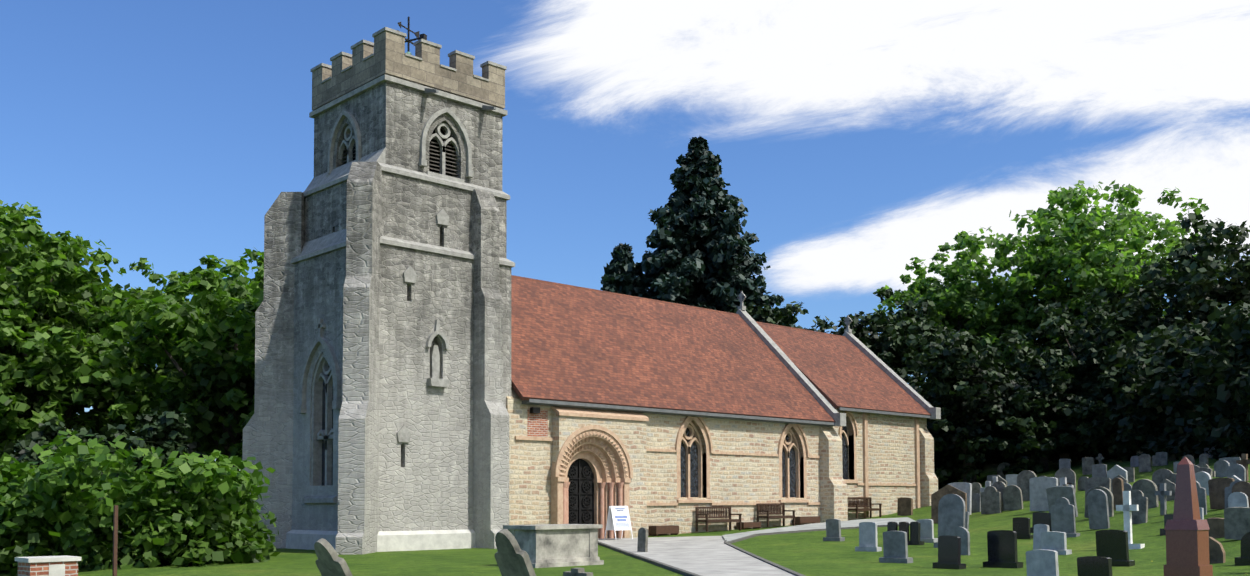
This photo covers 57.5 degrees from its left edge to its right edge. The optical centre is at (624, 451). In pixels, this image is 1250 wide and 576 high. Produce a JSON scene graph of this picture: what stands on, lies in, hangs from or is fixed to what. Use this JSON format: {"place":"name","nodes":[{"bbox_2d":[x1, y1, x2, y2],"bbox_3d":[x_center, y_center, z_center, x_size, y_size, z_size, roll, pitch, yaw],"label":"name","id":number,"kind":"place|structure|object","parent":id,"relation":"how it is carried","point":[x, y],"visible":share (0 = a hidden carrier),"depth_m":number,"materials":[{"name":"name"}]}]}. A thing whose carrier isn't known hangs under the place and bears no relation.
{"place":"outdoors","nodes":[
{"label":"outdoors","id":0,"kind":"place"},
{"bbox_2d":[552,411,646,537],"bbox_3d":[-0.886,1.246,40.963,4.250,5.320,0.430,2,-4,-44],"label":"doorway surround wall","id":1,"kind":"structure","parent":0,"point":[631,434],"depth_m":41.75,"materials":[{"name":"beige stone"}]},
{"bbox_2d":[563,482,623,538],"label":"doorway columns","id":2,"kind":"structure","parent":1,"relation":"attached to","point":[566,501],"depth_m":41.35,"materials":[{"name":"beige stone"}]},
{"bbox_2d":[0,454,1249,575],"bbox_3d":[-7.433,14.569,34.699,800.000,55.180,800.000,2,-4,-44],"label":"ground","id":3,"kind":"structure","parent":0,"point":[812,553],"depth_m":28.38,"materials":[{"name":"green plant"}]},
{"bbox_2d":[15,555,80,575],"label":"brick pier","id":4,"kind":"structure","parent":3,"relation":"on","point":[65,565],"depth_m":19.83,"materials":[{"name":"red brick"}]},
{"bbox_2d":[0,418,102,544],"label":"yew","id":5,"kind":"object","parent":3,"relation":"on","point":[46,433],"visible":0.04,"depth_m":37.51,"materials":[{"name":"green plant"}]},
{"bbox_2d":[0,200,126,332],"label":"tree","id":6,"kind":"object","parent":3,"relation":"on","point":[10,255],"visible":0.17,"depth_m":52.19,"materials":[{"name":"green plant"}]},
{"bbox_2d":[0,211,135,454],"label":"tree","id":7,"kind":"object","parent":3,"relation":"on","point":[31,277],"depth_m":46.94,"materials":[{"name":"green plant"}]},
{"bbox_2d":[0,287,178,452],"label":"tree","id":8,"kind":"object","parent":3,"relation":"on","point":[95,365],"depth_m":44.43,"materials":[{"name":"green plant"}]},
{"bbox_2d":[0,242,202,421],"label":"tree","id":9,"kind":"object","parent":3,"relation":"on","point":[149,293],"depth_m":54.30,"materials":[{"name":"green plant"}]},
{"bbox_2d":[112,505,117,575],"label":"wooden post","id":10,"kind":"object","parent":3,"relation":"on","point":[115,534],"visible":1,"depth_m":20.31,"materials":[{"name":"brown wood"}]},
{"bbox_2d":[68,411,208,537],"bbox_3d":[-16.838,1.106,39.522,6.199,4.986,7.078,2,-4,-44],"label":"yew","id":11,"kind":"object","parent":3,"relation":"on","point":[165,429],"depth_m":38.26,"materials":[{"name":"green plant"}]},
{"bbox_2d":[0,429,280,575],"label":"hedge","id":12,"kind":"object","parent":3,"relation":"on","point":[205,515],"visible":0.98,"depth_m":26.96,"materials":[{"name":"green plant"}]},
{"bbox_2d":[99,276,263,474],"bbox_3d":[-15.907,-1.629,45.772,10.185,11.007,11.471,2,-4,-44],"label":"tree","id":13,"kind":"object","parent":3,"relation":"on","point":[232,311],"depth_m":43.76,"materials":[{"name":"green plant"}]},
{"bbox_2d":[125,259,263,451],"bbox_3d":[-17.555,-2.328,51.581,9.323,12.917,11.434,2,-4,-44],"label":"tree","id":14,"kind":"object","parent":3,"relation":"on","point":[213,277],"visible":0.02,"depth_m":50.58,"materials":[{"name":"green plant"}]},
{"bbox_2d":[131,248,263,470],"bbox_3d":[-18.392,-3.183,56.782,12.208,14.948,9.377,2,-4,-44],"label":"tree","id":15,"kind":"object","parent":3,"relation":"on","point":[253,255],"depth_m":56.19,"materials":[{"name":"green plant"}]},
{"bbox_2d":[242,162,508,554],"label":"tower buttresses","id":16,"kind":"structure","parent":3,"relation":"on","point":[268,436],"depth_m":37.20,"materials":[{"name":"grey stone"}]},
{"bbox_2d":[286,529,475,551],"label":"tower plinth","id":17,"kind":"structure","parent":3,"relation":"on","point":[387,541],"depth_m":36.16,"materials":[{"name":"grey stone"}]},
{"bbox_2d":[292,81,510,530],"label":"church tower","id":18,"kind":"structure","parent":3,"relation":"on","point":[426,477],"depth_m":36.67,"materials":[{"name":"grey stone"}]},
{"bbox_2d":[311,123,459,485],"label":"tower windows","id":19,"kind":"structure","parent":18,"relation":"in","point":[440,156],"depth_m":37.11,"materials":[{"name":"grey stone"}]},
{"bbox_2d":[291,74,514,502],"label":"stone trim","id":20,"kind":"structure","parent":18,"relation":"attached to","point":[329,178],"depth_m":36.86,"materials":[{"name":"grey stone"}]},
{"bbox_2d":[422,88,495,110],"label":"tower spouts","id":21,"kind":"object","parent":20,"relation":"attached to","point":[433,91],"visible":0.93,"depth_m":36.84,"materials":[{"name":"grey stone"}]},
{"bbox_2d":[312,31,504,110],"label":"battlement parapet","id":22,"kind":"structure","parent":18,"relation":"on","point":[389,57],"depth_m":37.38,"materials":[{"name":"grey stone"}]},
{"bbox_2d":[310,27,506,83],"bbox_3d":[-7.458,-12.871,39.200,4.800,0.708,4.800,2,-4,-44],"label":"tower coping","id":23,"kind":"object","parent":22,"relation":"on","point":[406,54],"visible":0.17,"depth_m":37.56,"materials":[{"name":"grey stone"}]},
{"bbox_2d":[506,386,520,399],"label":"nave gable walls","id":24,"kind":"structure","parent":3,"relation":"on","point":[514,395],"depth_m":38.76,"materials":[{"name":"beige stone"}]},
{"bbox_2d":[530,407,539,413],"bbox_3d":[-3.086,-1.425,39.068,0.300,0.200,0.180,2,-4,-44],"label":"floodlight","id":25,"kind":"object","parent":24,"relation":"attached to","point":[535,410],"visible":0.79,"depth_m":38.99,"materials":[{"name":"metal"}]},
{"bbox_2d":[527,409,547,436],"bbox_3d":[-3.049,-0.994,39.301,0.900,0.940,0.104,2,-4,-44],"label":"brick patch","id":26,"kind":"object","parent":24,"relation":"attached to","point":[537,425],"visible":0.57,"depth_m":39.27,"materials":[{"name":"red brick"}]},
{"bbox_2d":[551,425,632,538],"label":"doorway arch","id":27,"kind":"structure","parent":24,"relation":"attached to","point":[601,452],"depth_m":41.22,"materials":[{"name":"beige stone"}]},
{"bbox_2d":[567,458,592,523],"bbox_3d":[-1.693,1.915,41.093,1.500,3.600,0.060,2,-4,-44],"label":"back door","id":28,"kind":"structure","parent":27,"relation":"attached to","point":[583,463],"depth_m":41.19,"materials":[{"name":"black wood"}]},
{"bbox_2d":[568,459,593,523],"bbox_3d":[-1.649,1.788,41.052,1.420,3.050,0.050,2,-4,-44],"label":"frame","id":29,"kind":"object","parent":27,"relation":"in","point":[578,493],"depth_m":41.07,"materials":[{"name":"black wood"}]},
{"bbox_2d":[568,465,590,522],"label":"ironwork scrolls","id":30,"kind":"object","parent":29,"relation":"attached to","point":[573,489],"depth_m":41.13,"materials":[{"name":"black metal"}]},
{"bbox_2d":[511,275,845,337],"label":"ridge tiles","id":31,"kind":"object","parent":24,"relation":"attached to","point":[583,288],"visible":0.18,"depth_m":50.82,"materials":[{"name":"tile"}]},
{"bbox_2d":[522,399,930,426],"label":"gutters","id":32,"kind":"object","parent":24,"relation":"on","point":[540,402],"visible":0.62,"depth_m":44.37,"materials":[{"name":"grey metal"}]},
{"bbox_2d":[736,291,940,426],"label":"gable copings","id":33,"kind":"object","parent":24,"relation":"on","point":[808,385],"visible":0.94,"depth_m":54.49,"materials":[{"name":"grey stone"}]},
{"bbox_2d":[503,524,603,567],"bbox_3d":[-1.688,2.241,26.774,2.090,1.050,1.240,2,-4,-44],"label":"chest tomb","id":34,"kind":"object","parent":3,"relation":"on","point":[551,545],"visible":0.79,"depth_m":26.27,"materials":[{"name":"stone"}]},
{"bbox_2d":[600,243,655,298],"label":"conifer tree","id":35,"kind":"object","parent":3,"relation":"on","point":[622,269],"visible":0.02,"depth_m":77.32,"materials":[{"name":"green plant"}]},
{"bbox_2d":[598,541,700,575],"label":"path edge","id":36,"kind":"object","parent":3,"relation":"on","point":[668,567],"visible":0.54,"depth_m":27.40,"materials":[{"name":"grey concrete"}]},
{"bbox_2d":[598,536,724,539],"bbox_3d":[0.842,3.022,39.031,5.308,0.157,4.567,0,-3,3],"label":"path apron","id":37,"kind":"object","parent":3,"relation":"on","point":[692,538],"visible":0.27,"depth_m":40.26,"materials":[{"name":"grey concrete"}]},
{"bbox_2d":[604,506,632,539],"bbox_3d":[-0.225,2.514,40.474,0.846,1.186,0.600,2,-4,-44],"label":"sign board","id":38,"kind":"object","parent":37,"relation":"on","point":[618,517],"visible":0.96,"depth_m":40.37,"materials":[{"name":"white plastic"}]},
{"bbox_2d":[649,526,678,535],"bbox_3d":[1.471,2.966,42.944,1.226,0.355,0.400,2,-4,-44],"label":"planter","id":39,"kind":"object","parent":3,"relation":"on","point":[656,530],"visible":0.83,"depth_m":42.64,"materials":[{"name":"brown wood"}]},
{"bbox_2d":[619,136,805,329],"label":"conifer tree","id":40,"kind":"object","parent":3,"relation":"on","point":[719,266],"depth_m":76.59,"materials":[{"name":"green plant"}]},
{"bbox_2d":[695,506,741,530],"bbox_3d":[3.706,2.635,44.909,2.058,0.960,0.630,2,-4,-44],"label":"bench","id":41,"kind":"object","parent":3,"relation":"on","point":[728,514],"visible":1,"depth_m":44.96,"materials":[{"name":"brown wood"}]},
{"bbox_2d":[736,522,760,528],"bbox_3d":[5.039,2.999,46.351,1.095,0.268,0.400,2,-4,-44],"label":"planter","id":42,"kind":"object","parent":3,"relation":"on","point":[754,525],"visible":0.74,"depth_m":46.11,"materials":[{"name":"brown wood"}]},
{"bbox_2d":[724,540,804,575],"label":"path edge","id":43,"kind":"object","parent":3,"relation":"on","point":[795,573],"visible":0.4,"depth_m":26.90,"materials":[{"name":"grey concrete"}]},
{"bbox_2d":[756,503,794,526],"bbox_3d":[6.290,2.626,47.378,1.787,0.960,0.630,2,-4,-44],"label":"bench","id":44,"kind":"object","parent":3,"relation":"on","point":[764,511],"visible":1,"depth_m":47.44,"materials":[{"name":"brown wood"}]},
{"bbox_2d":[725,300,834,332],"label":"yew","id":45,"kind":"object","parent":3,"relation":"on","point":[784,316],"visible":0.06,"depth_m":72.80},
{"bbox_2d":[314,452,1249,575],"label":"gravestones","id":46,"kind":"object","parent":3,"relation":"on","point":[512,558],"visible":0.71,"depth_m":35.13,"materials":[{"name":"grey stone"}]},
{"bbox_2d":[795,516,819,524],"bbox_3d":[7.813,2.957,49.004,1.390,0.336,0.400,2,-4,-44],"label":"planter","id":47,"kind":"object","parent":3,"relation":"on","point":[799,520],"visible":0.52,"depth_m":48.68,"materials":[{"name":"brown wood"}]},
{"bbox_2d":[727,524,909,543],"bbox_3d":[6.414,2.913,40.858,11.266,0.564,2.673,2,-4,-44],"label":"path edging","id":48,"kind":"object","parent":3,"relation":"on","point":[751,536],"visible":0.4,"depth_m":41.98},
{"bbox_2d":[722,517,915,541],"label":"footpath","id":49,"kind":"structure","parent":3,"relation":"on","point":[847,523],"depth_m":45.27,"materials":[{"name":"grey concrete"}]},
{"bbox_2d":[848,497,881,518],"bbox_3d":[10.922,2.553,52.015,1.937,0.960,0.630,2,-4,-44],"label":"bench","id":50,"kind":"object","parent":3,"relation":"on","point":[870,509],"visible":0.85,"depth_m":52.17,"materials":[{"name":"brown wood"}]},
{"bbox_2d":[803,287,948,388],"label":"yew","id":51,"kind":"object","parent":3,"relation":"on","point":[888,346],"depth_m":71.42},
{"bbox_2d":[833,409,926,519],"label":"chancel walls","id":52,"kind":"structure","parent":3,"relation":"on","point":[891,449],"depth_m":54.10,"materials":[{"name":"beige stone"}]},
{"bbox_2d":[757,323,930,415],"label":"chancel roof","id":53,"kind":"structure","parent":52,"relation":"on","point":[838,372],"depth_m":55.20,"materials":[{"name":"red tile"}]},
{"bbox_2d":[838,411,920,517],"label":"chancel stone trim","id":54,"kind":"structure","parent":52,"relation":"attached to","point":[844,437],"depth_m":52.75,"materials":[{"name":"beige stone"}]},
{"bbox_2d":[873,231,1044,450],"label":"ash tree","id":55,"kind":"object","parent":3,"relation":"on","point":[948,304],"depth_m":74.92,"materials":[{"name":"green plant"}]},
{"bbox_2d":[892,325,1055,483],"bbox_3d":[19.119,-2.461,63.722,10.724,9.438,10.650,2,-4,-44],"label":"yew","id":56,"kind":"object","parent":3,"relation":"on","point":[949,361],"depth_m":61.00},
{"bbox_2d":[953,276,1055,463],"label":"ash tree","id":57,"kind":"object","parent":3,"relation":"on","point":[1039,343],"depth_m":80.49,"materials":[{"name":"green plant"}]},
{"bbox_2d":[823,446,1249,575],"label":"headstones","id":58,"kind":"object","parent":3,"relation":"on","point":[953,517],"depth_m":31.33,"materials":[{"name":"grey stone"}]},
{"bbox_2d":[855,465,1248,575],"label":"gravestones","id":59,"kind":"object","parent":3,"relation":"on","point":[1049,547],"visible":0.58,"depth_m":31.21,"materials":[{"name":"stone"}]},
{"bbox_2d":[983,348,1120,473],"bbox_3d":[23.538,-1.995,62.206,9.908,6.729,7.547,17,-18,-81],"label":"yew","id":60,"kind":"object","parent":3,"relation":"on","point":[1065,413],"depth_m":59.82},
{"bbox_2d":[1005,284,1131,459],"bbox_3d":[26.780,-4.506,65.274,12.386,10.557,11.164,2,-4,-44],"label":"yew","id":61,"kind":"object","parent":3,"relation":"on","point":[1096,319],"depth_m":62.93,"materials":[{"name":"green plant"}]},
{"bbox_2d":[897,453,1249,563],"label":"gravestones","id":62,"kind":"object","parent":3,"relation":"on","point":[1217,553],"visible":0.42,"depth_m":31.35,"materials":[{"name":"grey stone"}]},
{"bbox_2d":[941,180,1208,373],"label":"ash tree","id":63,"kind":"object","parent":3,"relation":"on","point":[1092,262],"depth_m":72.58,"materials":[{"name":"green plant"}]},
{"bbox_2d":[911,301,1249,489],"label":"understorey","id":64,"kind":"object","parent":3,"relation":"on","point":[1170,395],"visible":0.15,"depth_m":50.95,"materials":[{"name":"green plant"}]},
{"bbox_2d":[1116,491,1144,548],"bbox_3d":[11.956,1.669,27.059,0.645,1.489,0.296,-3,-4,43],"label":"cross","id":65,"kind":"object","parent":3,"relation":"on","point":[1127,508],"visible":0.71,"depth_m":27.03,"materials":[{"name":"white stone"}]},
{"bbox_2d":[1097,213,1249,375],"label":"yew","id":66,"kind":"object","parent":3,"relation":"on","point":[1195,287],"visible":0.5,"depth_m":60.94,"materials":[{"name":"green plant"}]},
{"bbox_2d":[1163,457,1212,575],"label":"obelisk","id":67,"kind":"object","parent":3,"relation":"on","point":[1187,528],"visible":1,"depth_m":17.10,"materials":[{"name":"stone"}]},
{"bbox_2d":[0,0,1249,470],"label":"sky","id":68,"kind":"structure","parent":0,"point":[857,139],"materials":[{"name":"blue"}]},
{"bbox_2d":[506,399,819,535],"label":"nave walls","id":69,"kind":"structure","parent":0,"point":[742,478],"depth_m":44.87,"materials":[{"name":"beige stone"}]},
{"bbox_2d":[515,406,820,505],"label":"stone string courses","id":70,"kind":"object","parent":69,"relation":"attached to","point":[583,412],"visible":0.77,"depth_m":41.64,"materials":[{"name":"beige stone"}]},
{"bbox_2d":[511,277,835,421],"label":"nave roof","id":71,"kind":"structure","parent":69,"relation":"on","point":[569,344],"depth_m":45.91,"materials":[{"name":"red tile"}]},
{"bbox_2d":[675,416,809,502],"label":"window surrounds","id":72,"kind":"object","parent":69,"relation":"in","point":[691,468],"depth_m":45.28,"materials":[{"name":"beige stone"}]},
{"bbox_2d":[598,540,794,575],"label":"path","id":73,"kind":"structure","parent":0,"point":[710,557],"depth_m":29.39,"materials":[{"name":"grey concrete"}]},
{"bbox_2d":[819,426,937,522],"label":"buttresses","id":74,"kind":"structure","parent":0,"point":[833,495],"depth_m":50.26,"materials":[{"name":"beige stone"}]},
{"bbox_3d":[-7.458,-12.665,39.191,3.600,1.100,3.600,2,-4,-44],"label":"tower","id":75,"kind":"object","parent":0,"visible":0},
{"bbox_2d":[397,17,426,51],"bbox_3d":[-7.463,-14.188,39.260,1.131,1.650,1.131,1,-3,-19],"label":"weather vane","id":76,"kind":"object","parent":75,"relation":"on","point":[422,36],"visible":0.52,"depth_m":39.23,"materials":[{"name":"metal"}]}
]}

